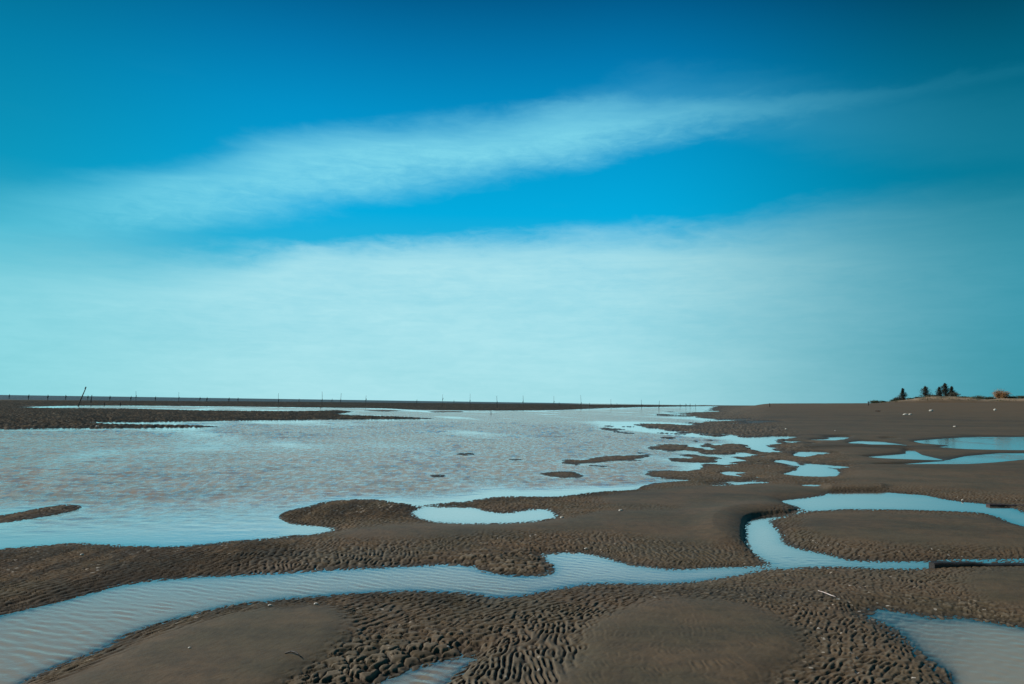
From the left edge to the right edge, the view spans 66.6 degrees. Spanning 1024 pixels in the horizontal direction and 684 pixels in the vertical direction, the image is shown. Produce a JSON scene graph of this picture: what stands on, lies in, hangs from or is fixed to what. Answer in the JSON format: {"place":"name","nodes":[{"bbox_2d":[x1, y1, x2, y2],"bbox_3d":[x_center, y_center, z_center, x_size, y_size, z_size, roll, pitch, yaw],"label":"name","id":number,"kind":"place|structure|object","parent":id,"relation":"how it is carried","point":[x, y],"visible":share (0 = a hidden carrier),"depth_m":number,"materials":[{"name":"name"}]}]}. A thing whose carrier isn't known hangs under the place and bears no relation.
{"place":"outdoors","nodes":[
{"label":"outdoors","id":0,"kind":"place"},
{"bbox_2d":[0,396,1023,683],"bbox_3d":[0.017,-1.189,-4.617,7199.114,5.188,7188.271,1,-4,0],"label":"ground","id":1,"kind":"structure","parent":0,"point":[738,622],"depth_m":7.25,"materials":[{"name":"brown sand"}]},
{"bbox_2d":[896,388,908,399],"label":"casuarina tree","id":2,"kind":"object","parent":1,"relation":"on","point":[902,395],"visible":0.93,"depth_m":210.46,"materials":[{"name":"green plant"}]},
{"bbox_2d":[919,386,932,396],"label":"casuarina tree","id":3,"kind":"object","parent":1,"relation":"on","point":[926,391],"visible":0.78,"depth_m":211.46,"materials":[{"name":"green plant"}]},
{"bbox_2d":[935,387,943,395],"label":"casuarina tree","id":4,"kind":"object","parent":1,"relation":"on","point":[938,392],"visible":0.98,"depth_m":208.21,"materials":[{"name":"green plant"}]},
{"bbox_2d":[936,383,949,395],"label":"casuarina tree","id":5,"kind":"object","parent":1,"relation":"on","point":[945,389],"visible":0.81,"depth_m":211.92,"materials":[{"name":"green plant"}]},
{"bbox_2d":[884,395,1016,402],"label":"dune grass","id":6,"kind":"structure","parent":1,"relation":"on","point":[950,398],"depth_m":198.36,"materials":[{"name":"green plant"}]},
{"bbox_2d":[945,386,956,395],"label":"casuarina tree","id":7,"kind":"object","parent":1,"relation":"on","point":[951,390],"visible":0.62,"depth_m":207.86,"materials":[{"name":"green plant"}]},
{"bbox_2d":[946,391,960,395],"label":"dune shrub","id":8,"kind":"object","parent":1,"relation":"on","point":[954,394],"visible":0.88,"depth_m":204.59,"materials":[{"name":"green plant"}]},
{"bbox_2d":[929,561,1023,568],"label":"timber beam","id":9,"kind":"structure","parent":1,"relation":"on","point":[937,564],"depth_m":7.77,"materials":[{"name":"brown wood"}]},
{"bbox_2d":[972,395,986,398],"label":"dune shrub","id":10,"kind":"object","parent":1,"relation":"on","point":[979,397],"visible":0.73,"depth_m":204.94,"materials":[{"name":"green plant"}]},
{"bbox_2d":[990,389,1010,398],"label":"dune shrub","id":11,"kind":"object","parent":1,"relation":"on","point":[999,394],"visible":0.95,"depth_m":201.16,"materials":[{"name":"brown plant"}]},
{"bbox_2d":[986,503,1022,506],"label":"timber beam","id":12,"kind":"structure","parent":1,"relation":"on","point":[998,505],"depth_m":12.84,"materials":[{"name":"brown wood"}]},
{"bbox_2d":[0,395,1023,683],"bbox_3d":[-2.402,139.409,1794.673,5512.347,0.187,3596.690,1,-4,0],"label":"water","id":13,"kind":"structure","parent":0,"point":[214,481],"depth_m":14.24,"materials":[{"name":"blue liquid"}]},
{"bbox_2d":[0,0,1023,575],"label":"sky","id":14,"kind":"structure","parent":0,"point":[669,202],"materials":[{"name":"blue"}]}
]}

